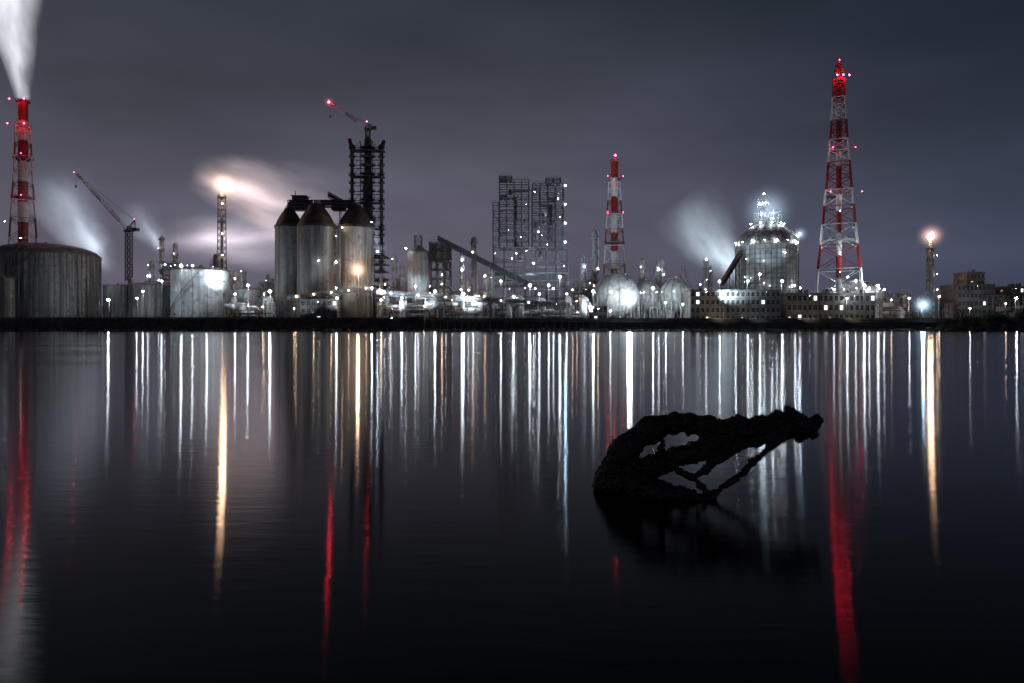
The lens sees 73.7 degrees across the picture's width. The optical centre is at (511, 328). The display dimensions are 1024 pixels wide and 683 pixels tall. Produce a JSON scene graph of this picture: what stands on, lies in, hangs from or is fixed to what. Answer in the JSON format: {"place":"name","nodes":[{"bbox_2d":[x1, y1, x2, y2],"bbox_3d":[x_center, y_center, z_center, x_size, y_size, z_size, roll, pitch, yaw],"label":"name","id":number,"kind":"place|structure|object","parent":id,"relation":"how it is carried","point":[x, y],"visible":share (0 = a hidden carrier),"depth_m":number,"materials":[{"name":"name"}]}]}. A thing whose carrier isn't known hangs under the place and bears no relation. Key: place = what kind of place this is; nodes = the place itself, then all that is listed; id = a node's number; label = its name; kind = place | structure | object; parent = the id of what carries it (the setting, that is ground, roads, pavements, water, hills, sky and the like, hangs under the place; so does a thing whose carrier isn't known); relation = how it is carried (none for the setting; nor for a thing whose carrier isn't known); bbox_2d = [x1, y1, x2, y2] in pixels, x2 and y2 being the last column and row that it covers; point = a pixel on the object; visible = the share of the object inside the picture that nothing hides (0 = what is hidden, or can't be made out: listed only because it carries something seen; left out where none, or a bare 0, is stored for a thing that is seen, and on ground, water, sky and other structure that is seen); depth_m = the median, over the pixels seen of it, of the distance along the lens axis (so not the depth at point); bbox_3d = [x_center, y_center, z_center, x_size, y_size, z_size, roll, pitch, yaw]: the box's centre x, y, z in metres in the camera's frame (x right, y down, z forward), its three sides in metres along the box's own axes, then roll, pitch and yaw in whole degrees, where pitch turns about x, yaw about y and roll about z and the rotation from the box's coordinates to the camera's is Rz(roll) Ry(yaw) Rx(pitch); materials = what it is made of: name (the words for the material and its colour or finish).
{"place":"outdoors","nodes":[
{"label":"outdoors","id":0,"kind":"place"},
{"bbox_2d":[75,173,139,280],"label":"tower crane","id":1,"kind":"object","parent":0,"point":[129,229],"visible":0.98,"depth_m":469.79,"materials":[{"name":"metal"}]},
{"bbox_2d":[0,331,1023,682],"bbox_3d":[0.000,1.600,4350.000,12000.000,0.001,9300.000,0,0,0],"label":"water","id":2,"kind":"structure","parent":0,"point":[306,507],"depth_m":5.93,"materials":[{"name":"black liquid"}]},
{"bbox_2d":[0,317,1013,330],"bbox_3d":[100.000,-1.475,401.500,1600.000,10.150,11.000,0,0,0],"label":"sea wall","id":3,"kind":"structure","parent":2,"relation":"in","point":[222,323],"depth_m":399.50,"materials":[{"name":"concrete"}]},
{"bbox_2d":[1,317,1023,330],"bbox_3d":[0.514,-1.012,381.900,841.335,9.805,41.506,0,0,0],"label":"shore rocks","id":4,"kind":"object","parent":2,"relation":"in","point":[1005,325],"visible":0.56,"depth_m":393.12,"materials":[{"name":"black stone"}]},
{"bbox_2d":[934,308,1023,325],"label":"coastal shrubs","id":5,"kind":"object","parent":4,"relation":"on","point":[964,321],"visible":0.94,"depth_m":373.17,"materials":[{"name":"black plant"}]},
{"bbox_2d":[425,320,610,330],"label":"loading jetty","id":6,"kind":"object","parent":2,"relation":"in","point":[515,320],"visible":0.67,"depth_m":399.75,"materials":[{"name":"concrete"}]},
{"bbox_2d":[592,405,823,500],"bbox_3d":[1.822,1.441,6.605,2.319,1.388,0.700,0,0,13],"label":"driftwood log","id":7,"kind":"object","parent":2,"relation":"in","point":[624,468],"visible":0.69,"depth_m":6.53,"materials":[{"name":"black wood"}]},
{"bbox_2d":[0,0,1023,317],"label":"sky","id":8,"kind":"structure","parent":0,"point":[706,108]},
{"bbox_2d":[426,323,941,325],"bbox_3d":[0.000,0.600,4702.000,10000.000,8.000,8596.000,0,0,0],"label":"ground","id":9,"kind":"structure","parent":0,"point":[689,323],"depth_m":404.00,"materials":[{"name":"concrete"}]},
{"bbox_2d":[0,276,15,316],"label":"storage tank","id":10,"kind":"object","parent":9,"relation":"on","point":[7,296],"visible":0.95,"depth_m":406.88,"materials":[{"name":"grey metal"}]},
{"bbox_2d":[4,98,37,243],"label":"striped chimney","id":11,"kind":"object","parent":9,"relation":"on","point":[22,196],"visible":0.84,"depth_m":467.42,"materials":[{"name":"red paint"}]},
{"bbox_2d":[0,242,101,316],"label":"storage tank","id":12,"kind":"object","parent":9,"relation":"on","point":[55,280],"visible":0.91,"depth_m":427.82,"materials":[{"name":"grey metal"}]},
{"bbox_2d":[101,283,127,316],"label":"storage tank","id":13,"kind":"object","parent":9,"relation":"on","point":[117,295],"visible":0.77,"depth_m":432.07,"materials":[{"name":"grey metal"}]},
{"bbox_2d":[100,277,132,316],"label":"refinery process unit","id":14,"kind":"object","parent":9,"relation":"on","point":[130,280],"visible":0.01,"depth_m":451.58,"materials":[{"name":"grey metal"}]},
{"bbox_2d":[127,281,169,316],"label":"storage tank","id":15,"kind":"object","parent":9,"relation":"on","point":[156,299],"visible":0.79,"depth_m":428.22,"materials":[{"name":"grey metal"}]},
{"bbox_2d":[171,243,178,267],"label":"distillation column","id":16,"kind":"structure","parent":9,"relation":"on","point":[175,254],"depth_m":469.03,"materials":[{"name":"metal"}]},
{"bbox_2d":[180,265,182,316],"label":"floodlight mast","id":17,"kind":"object","parent":9,"relation":"on","point":[181,297],"visible":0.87,"depth_m":414.35,"materials":[{"name":"grey metal"}]},
{"bbox_2d":[145,236,219,284],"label":"refinery process unit","id":18,"kind":"object","parent":9,"relation":"on","point":[168,265],"visible":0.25,"depth_m":464.82,"materials":[{"name":"grey metal"}]},
{"bbox_2d":[169,265,230,316],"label":"storage tank","id":19,"kind":"object","parent":9,"relation":"on","point":[193,280],"visible":0.91,"depth_m":421.27,"materials":[{"name":"grey metal"}]},
{"bbox_2d":[206,276,208,316],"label":"floodlight mast","id":20,"kind":"object","parent":9,"relation":"on","point":[207,295],"visible":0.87,"depth_m":413.31,"materials":[{"name":"grey metal"}]},
{"bbox_2d":[217,180,226,269],"bbox_3d":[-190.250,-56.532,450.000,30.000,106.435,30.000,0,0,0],"label":"flare stack","id":21,"kind":"object","parent":9,"relation":"on","point":[222,234],"visible":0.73,"depth_m":448.63,"materials":[{"name":"grey metal"}]},
{"bbox_2d":[230,287,262,316],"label":"storage tank","id":22,"kind":"object","parent":9,"relation":"on","point":[242,292],"visible":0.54,"depth_m":442.62,"materials":[{"name":"grey metal"}]},
{"bbox_2d":[246,285,249,316],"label":"floodlight mast","id":23,"kind":"object","parent":9,"relation":"on","point":[248,299],"visible":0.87,"depth_m":411.60,"materials":[{"name":"grey metal"}]},
{"bbox_2d":[230,270,274,316],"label":"refinery process unit","id":24,"kind":"object","parent":9,"relation":"on","point":[234,279],"visible":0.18,"depth_m":461.48,"materials":[{"name":"grey metal"}]},
{"bbox_2d":[224,290,283,316],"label":"refinery process unit","id":25,"kind":"object","parent":9,"relation":"on","point":[241,309],"visible":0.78,"depth_m":420.88,"materials":[{"name":"grey metal"}]},
{"bbox_2d":[259,277,274,298],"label":"refinery process unit","id":26,"kind":"object","parent":9,"relation":"on","point":[272,285],"visible":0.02,"depth_m":474.06,"materials":[{"name":"metal"}]},
{"bbox_2d":[274,205,299,316],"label":"cement silo","id":27,"kind":"object","parent":9,"relation":"on","point":[287,222],"visible":0.62,"depth_m":437.18,"materials":[{"name":"grey metal"}]},
{"bbox_2d":[291,191,346,211],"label":"silo head house","id":28,"kind":"structure","parent":27,"relation":"on","point":[300,197],"depth_m":444.00,"materials":[{"name":"metal"}]},
{"bbox_2d":[296,200,336,316],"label":"cement silo","id":29,"kind":"object","parent":9,"relation":"on","point":[314,226],"visible":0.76,"depth_m":426.10,"materials":[{"name":"grey metal"}]},
{"bbox_2d":[287,200,352,207],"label":"conveyor gallery","id":30,"kind":"object","parent":29,"relation":"on","point":[325,203],"visible":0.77,"depth_m":438.80,"materials":[{"name":"metal"}]},
{"bbox_2d":[300,295,341,316],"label":"warehouse","id":31,"kind":"structure","parent":9,"relation":"on","point":[328,307],"depth_m":412.00,"materials":[{"name":"concrete"}]},
{"bbox_2d":[287,285,375,316],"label":"pipe rack","id":32,"kind":"object","parent":9,"relation":"on","point":[325,293],"visible":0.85,"depth_m":417.10,"materials":[{"name":"grey metal"}]},
{"bbox_2d":[333,223,340,298],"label":"stair tower","id":33,"kind":"structure","parent":9,"relation":"on","point":[339,255],"depth_m":419.27,"materials":[{"name":"grey metal"}]},
{"bbox_2d":[328,192,375,223],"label":"conveyor gallery","id":34,"kind":"object","parent":9,"relation":"on","point":[333,197],"visible":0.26,"depth_m":444.95,"materials":[{"name":"metal"}]},
{"bbox_2d":[337,202,374,316],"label":"cement silo","id":35,"kind":"object","parent":9,"relation":"on","point":[357,237],"visible":0.86,"depth_m":429.60,"materials":[{"name":"grey metal"}]},
{"bbox_2d":[356,268,359,316],"bbox_3d":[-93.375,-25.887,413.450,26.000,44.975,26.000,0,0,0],"label":"floodlight mast","id":36,"kind":"object","parent":9,"relation":"on","point":[357,269],"visible":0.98,"depth_m":414.86,"materials":[{"name":"grey metal"}]},
{"bbox_2d":[348,136,389,294],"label":"preheater tower","id":37,"kind":"structure","parent":9,"relation":"on","point":[367,175],"depth_m":460.95,"materials":[{"name":"black metal"}]},
{"bbox_2d":[328,101,376,144],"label":"tower crane","id":38,"kind":"object","parent":37,"relation":"on","point":[370,128],"visible":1,"depth_m":461.27,"materials":[{"name":"metal"}]},
{"bbox_2d":[374,261,405,316],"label":"refinery process unit","id":39,"kind":"object","parent":9,"relation":"on","point":[400,285],"visible":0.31,"depth_m":458.47,"materials":[{"name":"metal"}]},
{"bbox_2d":[391,255,397,302],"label":"distillation column","id":40,"kind":"structure","parent":9,"relation":"on","point":[394,269],"depth_m":464.34,"materials":[{"name":"metal"}]},
{"bbox_2d":[375,290,443,317],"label":"refinery process unit","id":41,"kind":"object","parent":9,"relation":"on","point":[434,305],"visible":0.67,"depth_m":419.83,"materials":[{"name":"grey metal"}]},
{"bbox_2d":[414,286,416,316],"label":"floodlight mast","id":42,"kind":"object","parent":9,"relation":"on","point":[415,300],"visible":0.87,"depth_m":411.62,"materials":[{"name":"grey metal"}]},
{"bbox_2d":[405,235,428,316],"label":"hopper silo","id":43,"kind":"object","parent":9,"relation":"on","point":[418,265],"visible":0.82,"depth_m":437.00,"materials":[{"name":"metal"}]},
{"bbox_2d":[376,277,501,308],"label":"refinery process unit","id":44,"kind":"object","parent":9,"relation":"on","point":[386,283],"visible":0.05,"depth_m":496.17,"materials":[{"name":"metal"}]},
{"bbox_2d":[429,242,451,299],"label":"transfer tower","id":45,"kind":"structure","parent":9,"relation":"on","point":[436,252],"depth_m":440.50,"materials":[{"name":"metal"}]},
{"bbox_2d":[446,297,476,317],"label":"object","id":46,"kind":"object","parent":9,"relation":"on","point":[460,305],"visible":0.24,"depth_m":430.25,"materials":[{"name":"grey metal"}]},
{"bbox_2d":[459,255,464,295],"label":"distillation column","id":47,"kind":"structure","parent":9,"relation":"on","point":[462,271],"depth_m":464.01,"materials":[{"name":"metal"}]},
{"bbox_2d":[440,270,494,307],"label":"refinery process unit","id":48,"kind":"object","parent":9,"relation":"on","point":[486,286],"visible":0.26,"depth_m":456.32,"materials":[{"name":"metal"}]},
{"bbox_2d":[376,290,569,319],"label":"pipe rack","id":49,"kind":"object","parent":9,"relation":"on","point":[469,298],"visible":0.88,"depth_m":413.10,"materials":[{"name":"grey metal"}]},
{"bbox_2d":[469,236,477,295],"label":"distillation column","id":50,"kind":"structure","parent":9,"relation":"on","point":[473,242],"depth_m":453.34,"materials":[{"name":"grey metal"}]},
{"bbox_2d":[443,297,511,317],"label":"refinery process unit","id":51,"kind":"object","parent":9,"relation":"on","point":[475,309],"visible":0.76,"depth_m":420.58,"materials":[{"name":"metal"}]},
{"bbox_2d":[437,236,527,313],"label":"conveyor gallery","id":52,"kind":"object","parent":9,"relation":"on","point":[475,257],"visible":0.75,"depth_m":432.74,"materials":[{"name":"metal"}]},
{"bbox_2d":[503,294,537,317],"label":"rack","id":53,"kind":"object","parent":9,"relation":"on","point":[527,297],"visible":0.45,"depth_m":442.17,"materials":[{"name":"grey metal"}]},
{"bbox_2d":[492,176,568,316],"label":"steel frame structure","id":54,"kind":"object","parent":9,"relation":"on","point":[550,214],"visible":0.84,"depth_m":470.89,"materials":[{"name":"grey metal"}]},
{"bbox_2d":[547,285,550,317],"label":"floodlight mast","id":55,"kind":"object","parent":9,"relation":"on","point":[548,299],"visible":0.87,"depth_m":413.32,"materials":[{"name":"grey metal"}]},
{"bbox_2d":[512,296,590,317],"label":"refinery process unit","id":56,"kind":"object","parent":9,"relation":"on","point":[581,312],"visible":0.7,"depth_m":420.57,"materials":[{"name":"grey metal"}]},
{"bbox_2d":[564,262,595,315],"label":"refinery process unit","id":57,"kind":"object","parent":9,"relation":"on","point":[585,290],"visible":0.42,"depth_m":458.06,"materials":[{"name":"metal"}]},
{"bbox_2d":[579,254,584,289],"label":"distillation column","id":58,"kind":"structure","parent":9,"relation":"on","point":[582,259],"depth_m":469.48,"materials":[{"name":"grey metal"}]},
{"bbox_2d":[590,229,598,282],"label":"distillation column","id":59,"kind":"structure","parent":9,"relation":"on","point":[595,251],"depth_m":468.36,"materials":[{"name":"grey metal"}]},
{"bbox_2d":[587,303,607,317],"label":"warehouse","id":60,"kind":"structure","parent":9,"relation":"on","point":[596,311],"depth_m":410.00,"materials":[{"name":"concrete"}]},
{"bbox_2d":[603,154,625,317],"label":"striped chimney","id":61,"kind":"object","parent":9,"relation":"on","point":[614,214],"visible":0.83,"depth_m":497.68,"materials":[{"name":"red paint"}]},
{"bbox_2d":[592,270,640,317],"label":"spherical gas tank","id":62,"kind":"object","parent":9,"relation":"on","point":[614,290],"visible":0.89,"depth_m":435.77,"materials":[{"name":"metal"}]},
{"bbox_2d":[638,257,645,317],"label":"distillation column","id":63,"kind":"structure","parent":9,"relation":"on","point":[641,269],"depth_m":468.65,"materials":[{"name":"metal"}]},
{"bbox_2d":[632,278,662,317],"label":"spherical gas tank","id":64,"kind":"object","parent":9,"relation":"on","point":[649,294],"visible":0.68,"depth_m":456.78,"materials":[{"name":"metal"}]},
{"bbox_2d":[654,261,659,284],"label":"distillation column","id":65,"kind":"structure","parent":9,"relation":"on","point":[657,271],"depth_m":473.99,"materials":[{"name":"metal"}]},
{"bbox_2d":[635,273,688,317],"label":"refinery process unit","id":66,"kind":"object","parent":9,"relation":"on","point":[668,315],"visible":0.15,"depth_m":456.70,"materials":[{"name":"grey metal"}]},
{"bbox_2d":[660,259,665,286],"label":"distillation column","id":67,"kind":"structure","parent":9,"relation":"on","point":[662,271],"depth_m":476.94,"materials":[{"name":"metal"}]},
{"bbox_2d":[658,276,692,317],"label":"spherical gas tank","id":68,"kind":"object","parent":9,"relation":"on","point":[671,294],"visible":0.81,"depth_m":443.49,"materials":[{"name":"metal"}]},
{"bbox_2d":[681,265,684,278],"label":"distillation column","id":69,"kind":"structure","parent":9,"relation":"on","point":[682,271],"depth_m":468.97,"materials":[{"name":"metal"}]},
{"bbox_2d":[702,259,708,289],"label":"distillation column","id":70,"kind":"structure","parent":9,"relation":"on","point":[705,281],"depth_m":468.98,"materials":[{"name":"metal"}]},
{"bbox_2d":[709,265,712,289],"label":"distillation column","id":71,"kind":"structure","parent":9,"relation":"on","point":[710,273],"depth_m":473.19,"materials":[{"name":"metal"}]},
{"bbox_2d":[717,280,720,317],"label":"floodlight mast","id":72,"kind":"object","parent":9,"relation":"on","point":[719,281],"visible":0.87,"depth_m":409.03,"materials":[{"name":"grey metal"}]},
{"bbox_2d":[720,250,742,289],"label":"conveyor gallery","id":73,"kind":"object","parent":9,"relation":"on","point":[731,267],"visible":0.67,"depth_m":437.36,"materials":[{"name":"black metal"}]},
{"bbox_2d":[683,286,780,317],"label":"factory building","id":74,"kind":"structure","parent":9,"relation":"on","point":[701,303],"depth_m":412.00,"materials":[{"name":"grey concrete"}]},
{"bbox_2d":[758,274,760,317],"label":"floodlight mast","id":75,"kind":"object","parent":9,"relation":"on","point":[759,295],"visible":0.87,"depth_m":408.93,"materials":[{"name":"grey metal"}]},
{"bbox_2d":[734,193,799,292],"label":"domed storage silo","id":76,"kind":"object","parent":9,"relation":"on","point":[768,246],"visible":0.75,"depth_m":434.55,"materials":[{"name":"metal"}]},
{"bbox_2d":[780,280,782,317],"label":"floodlight mast","id":77,"kind":"object","parent":9,"relation":"on","point":[781,298],"visible":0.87,"depth_m":414.80,"materials":[{"name":"grey metal"}]},
{"bbox_2d":[782,289,875,317],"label":"factory building","id":78,"kind":"structure","parent":9,"relation":"on","point":[825,304],"depth_m":414.00,"materials":[{"name":"grey concrete"}]},
{"bbox_2d":[814,59,862,292],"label":"striped lattice tower","id":79,"kind":"structure","parent":9,"relation":"on","point":[839,195],"depth_m":448.17,"materials":[{"name":"red metal"}]},
{"bbox_2d":[862,284,865,317],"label":"floodlight mast","id":80,"kind":"object","parent":9,"relation":"on","point":[864,285],"visible":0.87,"depth_m":410.31,"materials":[{"name":"grey metal"}]},
{"bbox_2d":[886,292,916,317],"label":"refinery process unit","id":81,"kind":"object","parent":9,"relation":"on","point":[897,294],"visible":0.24,"depth_m":475.71,"materials":[{"name":"metal"}]},
{"bbox_2d":[876,293,927,317],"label":"refinery process unit","id":82,"kind":"object","parent":9,"relation":"on","point":[899,311],"visible":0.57,"depth_m":441.49,"materials":[{"name":"metal"}]},
{"bbox_2d":[925,232,937,317],"bbox_3d":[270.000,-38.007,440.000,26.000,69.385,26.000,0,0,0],"label":"flare stack","id":83,"kind":"object","parent":9,"relation":"on","point":[930,264],"visible":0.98,"depth_m":439.17,"materials":[{"name":"grey metal"}]},
{"bbox_2d":[932,298,962,317],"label":"refinery process unit","id":84,"kind":"object","parent":9,"relation":"on","point":[947,310],"visible":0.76,"depth_m":445.78,"materials":[{"name":"metal"}]},
{"bbox_2d":[940,281,995,317],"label":"office building","id":85,"kind":"structure","parent":9,"relation":"on","point":[972,296],"depth_m":450.00,"materials":[{"name":"concrete"}]},
{"bbox_2d":[953,270,985,283],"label":"office building","id":86,"kind":"structure","parent":85,"relation":"on","point":[973,276],"depth_m":454.25,"materials":[{"name":"concrete"}]},
{"bbox_2d":[983,293,1023,317],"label":"refinery process unit","id":87,"kind":"object","parent":9,"relation":"on","point":[1001,305],"visible":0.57,"depth_m":440.74,"materials":[{"name":"grey metal"}]},
{"bbox_2d":[995,283,1023,317],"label":"office building","id":88,"kind":"structure","parent":9,"relation":"on","point":[1013,291],"depth_m":470.00,"materials":[{"name":"concrete"}]},
{"bbox_2d":[829,276,884,317],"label":"domed roof hall","id":89,"kind":"structure","parent":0,"point":[855,284],"depth_m":452.95,"materials":[{"name":"metal"}]}
]}

